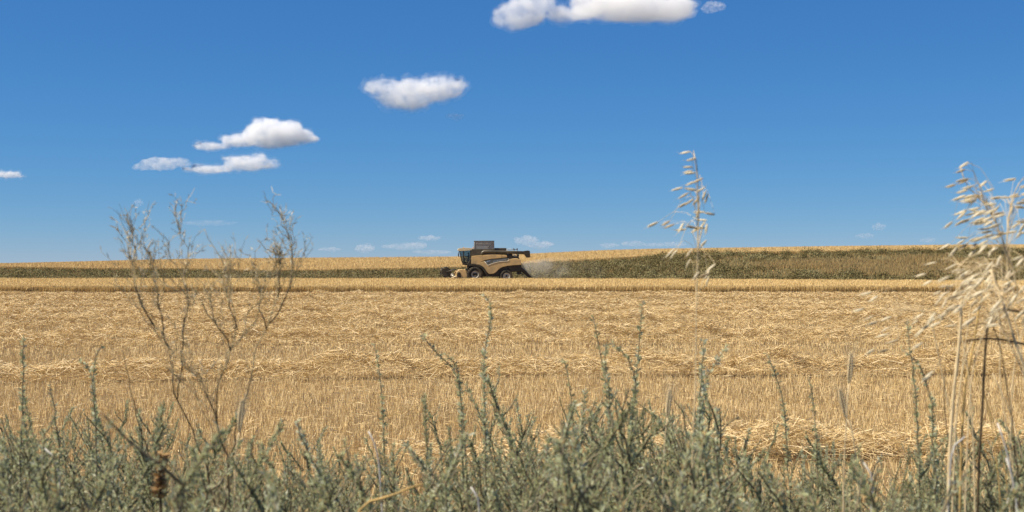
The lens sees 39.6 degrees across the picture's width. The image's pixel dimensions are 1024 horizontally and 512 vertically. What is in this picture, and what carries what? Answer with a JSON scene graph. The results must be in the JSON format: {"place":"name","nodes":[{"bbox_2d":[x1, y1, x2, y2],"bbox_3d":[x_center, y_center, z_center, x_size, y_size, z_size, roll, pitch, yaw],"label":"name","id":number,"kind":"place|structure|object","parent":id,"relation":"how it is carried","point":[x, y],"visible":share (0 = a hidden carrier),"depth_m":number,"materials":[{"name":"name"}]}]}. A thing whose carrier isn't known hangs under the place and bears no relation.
{"place":"outdoors","nodes":[
{"label":"outdoors","id":0,"kind":"place"},
{"bbox_2d":[0,246,1023,511],"bbox_3d":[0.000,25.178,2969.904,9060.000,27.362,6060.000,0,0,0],"label":"ground","id":1,"kind":"structure","parent":0,"point":[544,374],"depth_m":26.83,"materials":[{"name":"soil"}]},
{"bbox_2d":[14,334,27,511],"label":"sage shoot","id":2,"kind":"object","parent":1,"relation":"on","point":[20,408],"visible":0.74,"depth_m":3.00,"materials":[{"name":"green plant"}]},
{"bbox_2d":[0,394,70,511],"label":"sage bush","id":3,"kind":"object","parent":1,"relation":"on","point":[29,428],"visible":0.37,"depth_m":3.17,"materials":[{"name":"green plant"}]},
{"bbox_2d":[0,410,74,511],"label":"sage bush","id":4,"kind":"object","parent":1,"relation":"on","point":[43,457],"visible":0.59,"depth_m":2.63,"materials":[{"name":"green plant"}]},
{"bbox_2d":[0,437,102,511],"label":"sage bush","id":5,"kind":"object","parent":1,"relation":"on","point":[3,450],"visible":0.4,"depth_m":2.71,"materials":[{"name":"green plant"}]},
{"bbox_2d":[0,418,129,511],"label":"sage bush","id":6,"kind":"object","parent":1,"relation":"on","point":[71,483],"visible":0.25,"depth_m":3.48,"materials":[{"name":"green plant"}]},
{"bbox_2d":[10,399,129,508],"bbox_3d":[-1.505,0.848,4.710,0.472,0.752,0.308,0,0,-11],"label":"sage bush","id":7,"kind":"object","parent":1,"relation":"on","point":[122,424],"visible":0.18,"depth_m":4.78,"materials":[{"name":"green plant"}]},
{"bbox_2d":[44,456,113,511],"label":"sage bush","id":8,"kind":"object","parent":1,"relation":"on","point":[94,503],"visible":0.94,"depth_m":2.18,"materials":[{"name":"green plant"}]},
{"bbox_2d":[12,401,167,511],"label":"sage bush","id":9,"kind":"object","parent":1,"relation":"on","point":[157,437],"visible":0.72,"depth_m":2.50,"materials":[{"name":"green plant"}]},
{"bbox_2d":[27,406,170,510],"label":"sage bush","id":10,"kind":"object","parent":1,"relation":"on","point":[64,442],"visible":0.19,"depth_m":4.16,"materials":[{"name":"green plant"}]},
{"bbox_2d":[78,358,120,510],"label":"sage shoot","id":11,"kind":"object","parent":1,"relation":"on","point":[95,421],"visible":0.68,"depth_m":2.90,"materials":[{"name":"green plant"}]},
{"bbox_2d":[69,401,195,499],"bbox_3d":[-1.444,0.925,5.346,0.452,0.766,0.487,0,0,19],"label":"sage bush","id":12,"kind":"object","parent":1,"relation":"on","point":[168,445],"visible":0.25,"depth_m":5.34,"materials":[{"name":"green plant"}]},
{"bbox_2d":[64,420,225,511],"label":"sage bush","id":13,"kind":"object","parent":1,"relation":"on","point":[152,501],"visible":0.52,"depth_m":3.24,"materials":[{"name":"green plant"}]},
{"bbox_2d":[0,411,308,511],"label":"sage bush","id":14,"kind":"object","parent":1,"relation":"on","point":[175,505],"visible":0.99,"depth_m":1.66,"materials":[{"name":"green plant"}]},
{"bbox_2d":[24,417,284,511],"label":"sage bush","id":15,"kind":"object","parent":1,"relation":"on","point":[42,489],"visible":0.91,"depth_m":2.23,"materials":[{"name":"green plant"}]},
{"bbox_2d":[75,404,237,511],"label":"sage bush","id":16,"kind":"object","parent":1,"relation":"on","point":[105,436],"visible":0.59,"depth_m":2.81,"materials":[{"name":"green plant"}]},
{"bbox_2d":[150,451,170,511],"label":"dead flower spike","id":17,"kind":"object","parent":1,"relation":"on","point":[160,483],"visible":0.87,"depth_m":2.15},
{"bbox_2d":[100,188,227,510],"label":"dry weed","id":18,"kind":"object","parent":1,"relation":"on","point":[148,252],"visible":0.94,"depth_m":2.69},
{"bbox_2d":[114,408,245,511],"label":"sage bush","id":19,"kind":"object","parent":1,"relation":"on","point":[152,440],"visible":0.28,"depth_m":3.50,"materials":[{"name":"green plant"}]},
{"bbox_2d":[71,431,296,511],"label":"sage bush","id":20,"kind":"object","parent":1,"relation":"on","point":[118,508],"visible":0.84,"depth_m":2.64,"materials":[{"name":"green plant"}]},
{"bbox_2d":[115,435,282,511],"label":"sage bush","id":21,"kind":"object","parent":1,"relation":"on","point":[242,466],"visible":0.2,"depth_m":3.66,"materials":[{"name":"green plant"}]},
{"bbox_2d":[152,228,278,511],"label":"dry weed","id":22,"kind":"object","parent":1,"relation":"on","point":[228,263],"visible":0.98,"depth_m":2.60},
{"bbox_2d":[188,442,250,511],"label":"sage bush","id":23,"kind":"object","parent":1,"relation":"on","point":[205,489],"visible":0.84,"depth_m":2.23,"materials":[{"name":"green plant"}]},
{"bbox_2d":[233,374,251,511],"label":"wheat stalk","id":24,"kind":"object","parent":1,"relation":"on","point":[240,412],"visible":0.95,"depth_m":2.50,"materials":[{"name":"plant"}]},
{"bbox_2d":[185,186,312,511],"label":"dry weed","id":25,"kind":"object","parent":1,"relation":"on","point":[280,254],"visible":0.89,"depth_m":2.80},
{"bbox_2d":[220,439,311,511],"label":"sage bush","id":26,"kind":"object","parent":1,"relation":"on","point":[282,500],"visible":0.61,"depth_m":2.87,"materials":[{"name":"green plant"}]},
{"bbox_2d":[258,468,282,511],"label":"sage bush","id":27,"kind":"object","parent":1,"relation":"on","point":[270,485],"visible":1,"depth_m":1.66,"materials":[{"name":"green plant"}]},
{"bbox_2d":[215,425,352,511],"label":"sage bush","id":28,"kind":"object","parent":1,"relation":"on","point":[312,498],"visible":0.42,"depth_m":3.28,"materials":[{"name":"green plant"}]},
{"bbox_2d":[205,438,363,511],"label":"sage bush","id":29,"kind":"object","parent":1,"relation":"on","point":[225,469],"visible":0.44,"depth_m":2.87,"materials":[{"name":"green plant"}]},
{"bbox_2d":[279,438,371,508],"bbox_3d":[-0.727,1.030,5.295,0.363,0.700,0.397,0,0,23],"label":"sage bush","id":30,"kind":"object","parent":1,"relation":"on","point":[287,452],"visible":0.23,"depth_m":5.32,"materials":[{"name":"green plant"}]},
{"bbox_2d":[227,440,442,511],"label":"sage bush","id":31,"kind":"object","parent":1,"relation":"on","point":[426,485],"visible":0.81,"depth_m":2.55,"materials":[{"name":"green plant"}]},
{"bbox_2d":[235,436,439,511],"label":"sage bush","id":32,"kind":"object","parent":1,"relation":"on","point":[357,485],"visible":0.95,"depth_m":2.20,"materials":[{"name":"green plant"}]},
{"bbox_2d":[291,428,391,511],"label":"sage bush","id":33,"kind":"object","parent":1,"relation":"on","point":[332,463],"visible":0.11,"depth_m":5.51,"materials":[{"name":"green plant"}]},
{"bbox_2d":[301,439,410,511],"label":"sage bush","id":34,"kind":"object","parent":1,"relation":"on","point":[360,502],"visible":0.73,"depth_m":3.02,"materials":[{"name":"green plant"}]},
{"bbox_2d":[319,437,419,511],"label":"sage bush","id":35,"kind":"object","parent":1,"relation":"on","point":[375,493],"visible":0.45,"depth_m":4.31,"materials":[{"name":"green plant"}]},
{"bbox_2d":[372,344,390,511],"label":"sage shoot","id":36,"kind":"object","parent":1,"relation":"on","point":[383,439],"visible":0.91,"depth_m":3.10,"materials":[{"name":"green plant"}]},
{"bbox_2d":[291,442,487,511],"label":"sage bush","id":37,"kind":"object","parent":1,"relation":"on","point":[452,490],"visible":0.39,"depth_m":2.83,"materials":[{"name":"green plant"}]},
{"bbox_2d":[314,445,558,511],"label":"sage bush","id":38,"kind":"object","parent":1,"relation":"on","point":[324,484],"visible":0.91,"depth_m":2.30,"materials":[{"name":"green plant"}]},
{"bbox_2d":[420,333,469,511],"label":"sage shoot","id":39,"kind":"object","parent":1,"relation":"on","point":[466,480],"visible":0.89,"depth_m":3.00,"materials":[{"name":"green plant"}]},
{"bbox_2d":[354,382,552,511],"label":"sage bush","id":40,"kind":"object","parent":1,"relation":"on","point":[446,462],"visible":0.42,"depth_m":3.42,"materials":[{"name":"green plant"}]},
{"bbox_2d":[411,398,511,508],"bbox_3d":[-0.168,0.957,5.169,0.395,0.868,0.437,0,0,-15],"label":"sage bush","id":41,"kind":"object","parent":1,"relation":"on","point":[434,430],"visible":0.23,"depth_m":5.25,"materials":[{"name":"green plant"}]},
{"bbox_2d":[380,410,582,511],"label":"sage bush","id":42,"kind":"object","parent":1,"relation":"on","point":[488,503],"visible":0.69,"depth_m":2.70,"materials":[{"name":"green plant"}]},
{"bbox_2d":[467,294,503,511],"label":"sage shoot","id":43,"kind":"object","parent":1,"relation":"on","point":[483,404],"visible":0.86,"depth_m":2.90,"materials":[{"name":"green plant"}]},
{"bbox_2d":[440,241,531,278],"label":"combine harvester","id":44,"kind":"object","parent":1,"relation":"on","point":[487,259],"visible":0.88,"depth_m":176.10,"materials":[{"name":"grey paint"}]},
{"bbox_2d":[422,428,555,511],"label":"sage bush","id":45,"kind":"object","parent":1,"relation":"on","point":[462,444],"visible":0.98,"depth_m":2.25,"materials":[{"name":"green plant"}]},
{"bbox_2d":[0,290,1023,511],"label":"stubble","id":46,"kind":"object","parent":1,"relation":"on","point":[827,347],"visible":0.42,"depth_m":28.69,"materials":[{"name":"plant"}]},
{"bbox_2d":[0,243,1023,280],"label":"scrub","id":47,"kind":"object","parent":1,"relation":"on","point":[908,266],"visible":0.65,"depth_m":202.41,"materials":[{"name":"green plant"}]},
{"bbox_2d":[0,343,1023,387],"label":"straw windrow","id":48,"kind":"object","parent":1,"relation":"on","point":[885,363],"visible":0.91,"depth_m":31.89,"materials":[{"name":"plant"}]},
{"bbox_2d":[0,316,1023,347],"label":"straw windrow","id":49,"kind":"object","parent":1,"relation":"on","point":[96,333],"visible":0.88,"depth_m":45.24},
{"bbox_2d":[0,305,1023,328],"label":"straw windrow","id":50,"kind":"object","parent":1,"relation":"on","point":[384,317],"visible":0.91,"depth_m":57.81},
{"bbox_2d":[0,244,1023,271],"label":"hill wheat","id":51,"kind":"object","parent":1,"relation":"on","point":[398,263],"visible":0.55,"depth_m":306.64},
{"bbox_2d":[0,300,1023,317],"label":"straw windrow","id":52,"kind":"object","parent":1,"relation":"on","point":[312,308],"visible":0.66,"depth_m":70.32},
{"bbox_2d":[0,292,1023,302],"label":"straw windrow","id":53,"kind":"object","parent":1,"relation":"on","point":[815,297],"visible":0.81,"depth_m":96.26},
{"bbox_2d":[0,296,1023,308],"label":"straw windrow","id":54,"kind":"object","parent":1,"relation":"on","point":[391,301],"visible":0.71,"depth_m":83.25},
{"bbox_2d":[0,289,1023,297],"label":"straw windrow","id":55,"kind":"object","parent":1,"relation":"on","point":[391,293],"visible":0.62,"depth_m":109.70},
{"bbox_2d":[0,277,1023,292],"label":"standing wheat","id":56,"kind":"object","parent":1,"relation":"on","point":[308,284],"visible":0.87,"depth_m":132.54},
{"bbox_2d":[400,413,651,511],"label":"sage bush","id":57,"kind":"object","parent":1,"relation":"on","point":[590,451],"visible":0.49,"depth_m":2.75,"materials":[{"name":"green plant"}]},
{"bbox_2d":[449,407,640,511],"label":"sage bush","id":58,"kind":"object","parent":1,"relation":"on","point":[597,427],"visible":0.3,"depth_m":3.17,"materials":[{"name":"green plant"}]},
{"bbox_2d":[493,396,615,507],"bbox_3d":[0.117,0.876,4.249,0.478,0.919,0.458,0,0,-7],"label":"sage bush","id":59,"kind":"object","parent":1,"relation":"on","point":[520,428],"visible":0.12,"depth_m":4.31,"materials":[{"name":"green plant"}]},
{"bbox_2d":[443,401,669,511],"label":"sage bush","id":60,"kind":"object","parent":1,"relation":"on","point":[558,481],"visible":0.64,"depth_m":2.35,"materials":[{"name":"green plant"}]},
{"bbox_2d":[522,426,690,511],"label":"sage bush","id":61,"kind":"object","parent":1,"relation":"on","point":[587,471],"visible":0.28,"depth_m":3.21,"materials":[{"name":"green plant"}]},
{"bbox_2d":[580,344,643,511],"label":"sage shoot","id":62,"kind":"object","parent":1,"relation":"on","point":[609,389],"visible":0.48,"depth_m":2.90,"materials":[{"name":"green plant"}]},
{"bbox_2d":[480,388,761,511],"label":"sage bush","id":63,"kind":"object","parent":1,"relation":"on","point":[706,469],"visible":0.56,"depth_m":2.58,"materials":[{"name":"green plant"}]},
{"bbox_2d":[607,340,639,509],"bbox_3d":[0.197,0.718,2.875,0.144,1.099,0.103,0,0,0],"label":"sage shoot","id":64,"kind":"object","parent":1,"relation":"on","point":[630,419],"visible":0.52,"depth_m":2.90,"materials":[{"name":"green plant"}]},
{"bbox_2d":[601,301,645,503],"bbox_3d":[0.227,0.690,3.100,0.108,1.185,0.092,0,0,45],"label":"sage shoot","id":65,"kind":"object","parent":1,"relation":"on","point":[638,356],"visible":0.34,"depth_m":3.10,"materials":[{"name":"green plant"}]},
{"bbox_2d":[485,365,769,511],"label":"sage bush","id":66,"kind":"object","parent":1,"relation":"on","point":[496,407],"visible":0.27,"depth_m":3.40,"materials":[{"name":"green plant"}]},
{"bbox_2d":[543,425,719,511],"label":"sage bush","id":67,"kind":"object","parent":1,"relation":"on","point":[695,478],"visible":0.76,"depth_m":2.11,"materials":[{"name":"green plant"}]},
{"bbox_2d":[547,369,739,511],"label":"sage bush","id":68,"kind":"object","parent":1,"relation":"on","point":[678,432],"visible":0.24,"depth_m":3.92,"materials":[{"name":"green plant"}]},
{"bbox_2d":[582,403,705,510],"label":"sage bush","id":69,"kind":"object","parent":1,"relation":"on","point":[647,426],"visible":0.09,"depth_m":4.83,"materials":[{"name":"green plant"}]},
{"bbox_2d":[551,420,743,511],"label":"sage bush","id":70,"kind":"object","parent":1,"relation":"on","point":[566,483],"visible":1,"depth_m":1.89,"materials":[{"name":"green plant"}]},
{"bbox_2d":[552,437,744,511],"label":"sage bush","id":71,"kind":"object","parent":1,"relation":"on","point":[599,506],"visible":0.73,"depth_m":2.00,"materials":[{"name":"green plant"}]},
{"bbox_2d":[504,422,792,511],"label":"sage bush","id":72,"kind":"object","parent":1,"relation":"on","point":[665,467],"visible":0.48,"depth_m":2.60,"materials":[{"name":"green plant"}]},
{"bbox_2d":[315,413,1023,474],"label":"straw windrow","id":73,"kind":"object","parent":1,"relation":"on","point":[888,439],"visible":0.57,"depth_m":18.77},
{"bbox_2d":[612,394,730,510],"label":"sage bush","id":74,"kind":"object","parent":1,"relation":"on","point":[651,444],"visible":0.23,"depth_m":3.99,"materials":[{"name":"green plant"}]},
{"bbox_2d":[614,415,728,511],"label":"sage bush","id":75,"kind":"object","parent":1,"relation":"on","point":[621,443],"visible":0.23,"depth_m":3.15,"materials":[{"name":"green plant"}]},
{"bbox_2d":[643,150,714,499],"bbox_3d":[0.300,0.533,2.561,0.117,1.449,0.202,0,0,0],"label":"wild oat","id":76,"kind":"object","parent":1,"relation":"on","point":[698,228],"visible":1,"depth_m":2.55,"materials":[{"name":"plant"}]},
{"bbox_2d":[599,433,788,511],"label":"sage bush","id":77,"kind":"object","parent":1,"relation":"on","point":[716,461],"visible":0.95,"depth_m":2.36,"materials":[{"name":"green plant"}]},
{"bbox_2d":[694,338,707,511],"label":"sage shoot","id":78,"kind":"object","parent":1,"relation":"on","point":[699,413],"visible":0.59,"depth_m":2.70,"materials":[{"name":"green plant"}]},
{"bbox_2d":[645,405,825,511],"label":"sage bush","id":79,"kind":"object","parent":1,"relation":"on","point":[744,449],"visible":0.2,"depth_m":4.03,"materials":[{"name":"green plant"}]},
{"bbox_2d":[654,452,861,511],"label":"sage bush","id":80,"kind":"object","parent":1,"relation":"on","point":[750,458],"visible":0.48,"depth_m":2.87,"materials":[{"name":"green plant"}]},
{"bbox_2d":[764,352,794,510],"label":"sage shoot","id":81,"kind":"object","parent":1,"relation":"on","point":[784,424],"visible":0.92,"depth_m":3.00,"materials":[{"name":"green plant"}]},
{"bbox_2d":[739,461,827,511],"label":"sage bush","id":82,"kind":"object","parent":1,"relation":"on","point":[770,503],"visible":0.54,"depth_m":3.41,"materials":[{"name":"green plant"}]},
{"bbox_2d":[732,441,842,511],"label":"sage bush","id":83,"kind":"object","parent":1,"relation":"on","point":[833,466],"visible":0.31,"depth_m":3.93,"materials":[{"name":"green plant"}]},
{"bbox_2d":[674,442,901,511],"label":"sage bush","id":84,"kind":"object","parent":1,"relation":"on","point":[860,482],"visible":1,"depth_m":1.97,"materials":[{"name":"green plant"}]},
{"bbox_2d":[800,377,822,509],"bbox_3d":[0.621,0.779,2.891,0.105,1.064,0.056,0,0,41],"label":"sage shoot","id":85,"kind":"object","parent":1,"relation":"on","point":[817,452],"visible":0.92,"depth_m":2.90,"materials":[{"name":"green plant"}]},
{"bbox_2d":[721,450,914,511],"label":"sage bush","id":86,"kind":"object","parent":1,"relation":"on","point":[753,485],"visible":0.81,"depth_m":2.63,"materials":[{"name":"green plant"}]},
{"bbox_2d":[782,431,889,511],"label":"sage bush","id":87,"kind":"object","parent":1,"relation":"on","point":[803,463],"visible":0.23,"depth_m":4.66,"materials":[{"name":"green plant"}]},
{"bbox_2d":[798,445,900,511],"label":"sage bush","id":88,"kind":"object","parent":1,"relation":"on","point":[830,501],"visible":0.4,"depth_m":4.41,"materials":[{"name":"green plant"}]},
{"bbox_2d":[842,325,860,511],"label":"wheat stalk","id":89,"kind":"object","parent":1,"relation":"on","point":[850,368],"visible":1,"depth_m":2.60,"materials":[{"name":"plant"}]},
{"bbox_2d":[795,442,942,511],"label":"sage bush","id":90,"kind":"object","parent":1,"relation":"on","point":[832,480],"visible":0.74,"depth_m":2.98,"materials":[{"name":"green plant"}]},
{"bbox_2d":[751,453,1023,511],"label":"sage bush","id":91,"kind":"object","parent":1,"relation":"on","point":[771,481],"visible":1,"depth_m":2.20,"materials":[{"name":"green plant"}]},
{"bbox_2d":[867,443,951,510],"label":"sage bush","id":92,"kind":"object","parent":1,"relation":"on","point":[909,472],"visible":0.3,"depth_m":5.04,"materials":[{"name":"green plant"}]},
{"bbox_2d":[852,288,975,511],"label":"wild oat","id":93,"kind":"object","parent":1,"relation":"on","point":[927,376],"visible":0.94,"depth_m":2.35,"materials":[{"name":"plant"}]},
{"bbox_2d":[901,344,940,511],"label":"sage shoot","id":94,"kind":"object","parent":1,"relation":"on","point":[933,463],"visible":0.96,"depth_m":2.80,"materials":[{"name":"green plant"}]},
{"bbox_2d":[905,318,947,511],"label":"sage shoot","id":95,"kind":"object","parent":1,"relation":"on","point":[919,462],"visible":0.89,"depth_m":3.00,"materials":[{"name":"green plant"}]},
{"bbox_2d":[852,437,1009,511],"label":"sage bush","id":96,"kind":"object","parent":1,"relation":"on","point":[938,471],"visible":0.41,"depth_m":3.80,"materials":[{"name":"green plant"}]},
{"bbox_2d":[946,302,962,511],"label":"bare straw","id":97,"kind":"object","parent":1,"relation":"on","point":[954,389],"visible":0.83,"depth_m":2.30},
{"bbox_2d":[906,468,1023,511],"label":"sage bush","id":98,"kind":"object","parent":1,"relation":"on","point":[949,495],"visible":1,"depth_m":1.85,"materials":[{"name":"green plant"}]},
{"bbox_2d":[915,251,1023,511],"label":"wild oat","id":99,"kind":"object","parent":1,"relation":"on","point":[966,274],"visible":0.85,"depth_m":2.30,"materials":[{"name":"plant"}]},
{"bbox_2d":[958,280,983,511],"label":"bare straw","id":100,"kind":"object","parent":1,"relation":"on","point":[961,452],"visible":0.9,"depth_m":2.38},
{"bbox_2d":[923,437,1023,511],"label":"sage bush","id":101,"kind":"object","parent":1,"relation":"on","point":[970,476],"visible":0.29,"depth_m":3.94,"materials":[{"name":"green plant"}]},
{"bbox_2d":[924,256,1023,377],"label":"wild oat","id":102,"kind":"object","parent":1,"relation":"on","point":[994,309],"visible":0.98,"depth_m":2.15,"materials":[{"name":"plant"}]},
{"bbox_2d":[936,162,1015,511],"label":"wild oat","id":103,"kind":"object","parent":1,"relation":"on","point":[970,200],"visible":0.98,"depth_m":2.40,"materials":[{"name":"plant"}]},
{"bbox_2d":[933,426,1022,510],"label":"sage bush","id":104,"kind":"object","parent":1,"relation":"on","point":[1003,478],"visible":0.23,"depth_m":3.71,"materials":[{"name":"green plant"}]},
{"bbox_2d":[950,438,1006,511],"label":"sage bush","id":105,"kind":"object","parent":1,"relation":"on","point":[989,482],"visible":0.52,"depth_m":2.82,"materials":[{"name":"green plant"}]},
{"bbox_2d":[939,417,1023,510],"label":"sage bush","id":106,"kind":"object","parent":1,"relation":"on","point":[1018,452],"visible":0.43,"depth_m":3.36,"materials":[{"name":"green plant"}]},
{"bbox_2d":[953,441,1023,511],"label":"sage bush","id":107,"kind":"object","parent":1,"relation":"on","point":[1020,474],"visible":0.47,"depth_m":2.41,"materials":[{"name":"green plant"}]},
{"bbox_2d":[966,178,1023,379],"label":"wild oat","id":108,"kind":"object","parent":1,"relation":"on","point":[1011,207],"visible":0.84,"depth_m":2.50,"materials":[{"name":"plant"}]},
{"bbox_2d":[976,308,1023,511],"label":"bare straw","id":109,"kind":"object","parent":1,"relation":"on","point":[981,418],"visible":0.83,"depth_m":2.36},
{"bbox_2d":[0,0,1023,262],"label":"sky","id":110,"kind":"structure","parent":0,"point":[391,128],"materials":[{"name":"blue"}]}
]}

